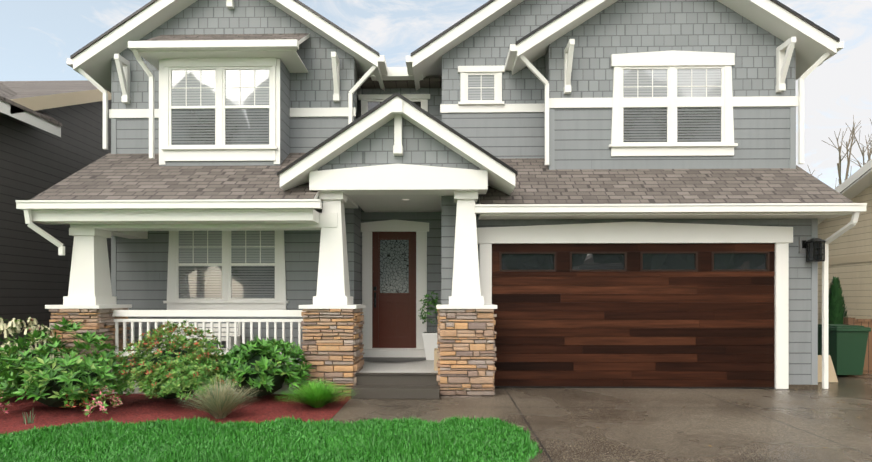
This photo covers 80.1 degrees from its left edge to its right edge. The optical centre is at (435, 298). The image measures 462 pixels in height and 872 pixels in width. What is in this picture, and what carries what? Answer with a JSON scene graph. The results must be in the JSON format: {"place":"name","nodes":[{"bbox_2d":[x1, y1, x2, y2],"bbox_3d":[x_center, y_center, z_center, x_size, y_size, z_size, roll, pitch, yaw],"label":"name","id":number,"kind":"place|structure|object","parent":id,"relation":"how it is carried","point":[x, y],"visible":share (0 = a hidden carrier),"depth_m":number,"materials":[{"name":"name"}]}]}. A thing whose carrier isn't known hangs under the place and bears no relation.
{"place":"outdoors","nodes":[
{"label":"outdoors","id":0,"kind":"place"},
{"bbox_2d":[176,374,261,418],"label":"fescue grass","id":1,"kind":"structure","parent":0,"point":[220,404],"depth_m":6.69,"materials":[{"name":"green plant"}]},
{"bbox_2d":[0,415,542,461],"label":"lawn","id":2,"kind":"structure","parent":0,"point":[292,439],"depth_m":5.47,"materials":[{"name":"green plant"}]},
{"bbox_2d":[272,377,354,407],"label":"lime grass","id":3,"kind":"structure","parent":0,"point":[317,396],"depth_m":7.37,"materials":[{"name":"green plant"}]},
{"bbox_2d":[0,0,871,188],"label":"sky","id":4,"kind":"structure","parent":0,"point":[38,37],"materials":[{"name":"white"}]},
{"bbox_2d":[332,374,871,461],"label":"driveway","id":5,"kind":"structure","parent":0,"point":[792,424],"depth_m":6.73,"materials":[{"name":"concrete"}]},
{"bbox_2d":[437,309,496,396],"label":"pier","id":6,"kind":"structure","parent":5,"relation":"on","point":[466,354],"depth_m":8.20,"materials":[{"name":"beige stone"}]},
{"bbox_2d":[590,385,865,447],"bbox_3d":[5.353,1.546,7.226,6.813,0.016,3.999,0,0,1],"label":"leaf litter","id":7,"kind":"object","parent":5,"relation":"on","point":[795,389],"visible":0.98,"depth_m":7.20,"materials":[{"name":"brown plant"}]},
{"bbox_2d":[818,355,837,381],"bbox_3d":[7.258,1.317,9.724,0.400,0.480,0.230,0,0,1],"label":"board","id":8,"kind":"object","parent":5,"relation":"on","point":[832,376],"visible":0.43,"depth_m":9.69,"materials":[{"name":"beige wood"}]},
{"bbox_2d":[818,324,870,374],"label":"trash bin","id":9,"kind":"object","parent":5,"relation":"on","point":[847,345],"visible":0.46,"depth_m":10.14,"materials":[{"name":"green plastic"}]},
{"bbox_2d":[843,317,871,373],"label":"fence","id":10,"kind":"object","parent":5,"relation":"on","point":[867,368],"visible":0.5,"depth_m":10.68,"materials":[{"name":"brown wood"}]},
{"label":"ground","id":11,"kind":"structure","parent":0,"visible":0},
{"bbox_2d":[0,80,110,357],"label":"neighboring house","id":12,"kind":"structure","parent":11,"relation":"on","point":[51,133],"depth_m":11.14,"materials":[{"name":"grey wood"}]},
{"bbox_2d":[49,308,129,394],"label":"pier","id":13,"kind":"structure","parent":11,"relation":"on","point":[99,321],"depth_m":8.41,"materials":[{"name":"beige stone"}]},
{"bbox_2d":[0,391,350,433],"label":"mulch bed","id":14,"kind":"object","parent":11,"relation":"on","point":[135,408],"depth_m":7.12,"materials":[{"name":"red wood"}]},
{"bbox_2d":[0,390,10,412],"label":"flower","id":15,"kind":"object","parent":14,"relation":"on","point":[5,408],"visible":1,"depth_m":6.71,"materials":[{"name":"pink plant"}]},
{"bbox_2d":[22,411,34,423],"bbox_3d":[-5.068,1.457,6.430,0.177,0.200,0.086,0,0,1],"label":"grass tuft","id":16,"kind":"object","parent":14,"relation":"on","point":[28,419],"visible":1,"depth_m":6.45,"materials":[{"name":"plant"}]},
{"bbox_2d":[0,317,64,393],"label":"pieris shrub","id":17,"kind":"object","parent":14,"relation":"on","point":[13,326],"visible":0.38,"depth_m":7.87,"materials":[{"name":"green plant"}]},
{"bbox_2d":[0,316,133,407],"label":"laurel shrub","id":18,"kind":"object","parent":14,"relation":"on","point":[47,382],"visible":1,"depth_m":7.00,"materials":[{"name":"green plant"}]},
{"bbox_2d":[61,387,91,407],"bbox_3d":[-4.785,1.323,6.918,0.411,0.339,0.340,0,0,39],"label":"plant","id":19,"kind":"object","parent":14,"relation":"on","point":[72,401],"visible":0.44,"depth_m":6.88,"materials":[{"name":"green plant"}]},
{"bbox_2d":[83,386,122,416],"bbox_3d":[-4.384,1.323,6.801,0.564,0.354,0.513,0,0,1],"label":"flower","id":20,"kind":"object","parent":14,"relation":"on","point":[102,407],"visible":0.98,"depth_m":6.76,"materials":[{"name":"pink plant"}]},
{"bbox_2d":[114,320,224,398],"bbox_3d":[-3.928,0.924,7.758,1.448,1.173,1.270,0,0,1],"label":"nandina shrub","id":21,"kind":"object","parent":14,"relation":"on","point":[172,350],"visible":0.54,"depth_m":7.57,"materials":[{"name":"green plant"}]},
{"bbox_2d":[140,356,238,399],"bbox_3d":[-3.490,1.109,7.376,1.300,0.593,1.007,0,0,1],"label":"nandina shrub","id":22,"kind":"object","parent":14,"relation":"on","point":[192,369],"visible":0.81,"depth_m":7.14,"materials":[{"name":"green plant"}]},
{"bbox_2d":[208,335,315,396],"bbox_3d":[-2.695,1.032,7.958,1.623,0.963,1.244,0,0,1],"label":"laurel shrub","id":23,"kind":"object","parent":14,"relation":"on","point":[259,366],"visible":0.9,"depth_m":7.72,"materials":[{"name":"green plant"}]},
{"bbox_2d":[102,360,439,398],"bbox_3d":[-3.099,1.387,9.485,6.400,0.339,2.820,0,0,1],"label":"porch","id":24,"kind":"object","parent":11,"relation":"on","point":[399,380],"visible":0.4,"depth_m":8.35,"materials":[{"name":"grey concrete"}]},
{"bbox_2d":[151,322,240,357],"bbox_3d":[-4.393,0.830,9.531,1.450,0.785,0.480,0,0,1],"label":"bench","id":25,"kind":"object","parent":24,"relation":"on","point":[223,333],"visible":0.17,"depth_m":9.71,"materials":[{"name":"white wood"}]},
{"bbox_2d":[362,357,425,362],"bbox_3d":[-0.884,1.210,10.196,1.560,0.001,0.850,0,0,1],"label":"doormat","id":26,"kind":"object","parent":24,"relation":"on","point":[389,359],"visible":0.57,"depth_m":10.25,"materials":[{"name":"grey fabric"}]},
{"bbox_2d":[422,332,437,359],"bbox_3d":[-0.082,0.950,10.305,0.378,0.545,0.378,0,0,1],"label":"planter","id":27,"kind":"object","parent":24,"relation":"on","point":[430,342],"visible":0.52,"depth_m":10.15,"materials":[{"name":"white ceramic"}]},
{"bbox_2d":[418,290,438,323],"bbox_3d":[-0.099,0.178,10.305,0.548,0.676,0.489,0,0,34],"label":"planter plant","id":28,"kind":"object","parent":27,"relation":"in","point":[434,302],"visible":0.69,"depth_m":10.27,"materials":[{"name":"green plant"}]},
{"bbox_2d":[434,348,438,370],"bbox_3d":[0.026,1.050,8.928,0.110,0.345,0.350,0,0,1],"label":"parcel","id":29,"kind":"object","parent":24,"relation":"on","point":[436,358],"visible":0.48,"depth_m":8.75,"materials":[{"name":"beige cardboard"}]},
{"bbox_2d":[300,308,364,395],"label":"pier","id":30,"kind":"structure","parent":11,"relation":"on","point":[332,347],"depth_m":8.27,"materials":[{"name":"beige stone"}]},
{"bbox_2d":[111,88,817,384],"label":"house walls","id":31,"kind":"structure","parent":11,"relation":"on","point":[764,137],"depth_m":10.02,"materials":[{"name":"grey wood"}]},
{"bbox_2d":[372,232,415,349],"bbox_3d":[-0.872,-0.163,10.806,0.920,2.460,0.090,0,0,1],"label":"front door","id":32,"kind":"structure","parent":31,"relation":"attached to","point":[393,290],"depth_m":10.82,"materials":[{"name":"brown wood"}]},
{"bbox_2d":[16,0,866,223],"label":"roofs","id":33,"kind":"structure","parent":31,"relation":"on","point":[109,188],"depth_m":8.97,"materials":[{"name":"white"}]},
{"bbox_2d":[24,0,859,388],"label":"trim","id":34,"kind":"structure","parent":31,"relation":"attached to","point":[224,110],"depth_m":9.48,"materials":[{"name":"white wood"}]},
{"bbox_2d":[317,117,479,170],"bbox_3d":[-0.602,-2.561,8.530,2.790,0.917,0.170,0,0,1],"label":"siding","id":35,"kind":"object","parent":34,"relation":"attached to","point":[420,147],"depth_m":8.44,"materials":[{"name":"grey wood"}]},
{"bbox_2d":[492,243,774,388],"bbox_3d":[3.409,0.302,9.020,4.879,2.510,0.065,0,0,1],"label":"garage door","id":36,"kind":"structure","parent":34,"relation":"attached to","point":[678,315],"depth_m":9.00,"materials":[{"name":"brown wood"}]},
{"bbox_2d":[109,0,797,117],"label":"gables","id":37,"kind":"object","parent":31,"relation":"on","point":[622,27],"visible":0.71,"depth_m":10.00,"materials":[{"name":"white wood"}]},
{"bbox_2d":[799,237,825,261],"bbox_3d":[6.431,-0.843,8.855,0.280,0.440,0.280,0,0,1],"label":"lantern","id":38,"kind":"object","parent":31,"relation":"attached to","point":[813,249],"visible":1,"depth_m":8.77,"materials":[{"name":"grey metal"}]},
{"bbox_2d":[828,276,847,323],"bbox_3d":[9.143,0.552,11.883,0.767,2.142,0.791,0,0,1],"label":"arborvitae","id":39,"kind":"object","parent":11,"relation":"on","point":[837,312],"visible":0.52,"depth_m":11.78,"materials":[{"name":"green plant"}]},
{"bbox_2d":[821,115,868,187],"bbox_3d":[31.198,-5.982,38.522,6.542,15.079,7.990,0,0,20],"label":"tree","id":40,"kind":"object","parent":11,"relation":"on","point":[848,158],"visible":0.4,"depth_m":37.76,"materials":[{"name":"brown plant"}]},
{"bbox_2d":[818,159,871,323],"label":"neighboring house","id":41,"kind":"structure","parent":11,"relation":"on","point":[850,258],"depth_m":11.64,"materials":[{"name":"white wood"}]},
{"bbox_2d":[842,119,871,167],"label":"tree","id":42,"kind":"object","parent":11,"relation":"on","point":[868,150],"visible":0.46,"depth_m":39.90,"materials":[{"name":"brown plant"}]}
]}

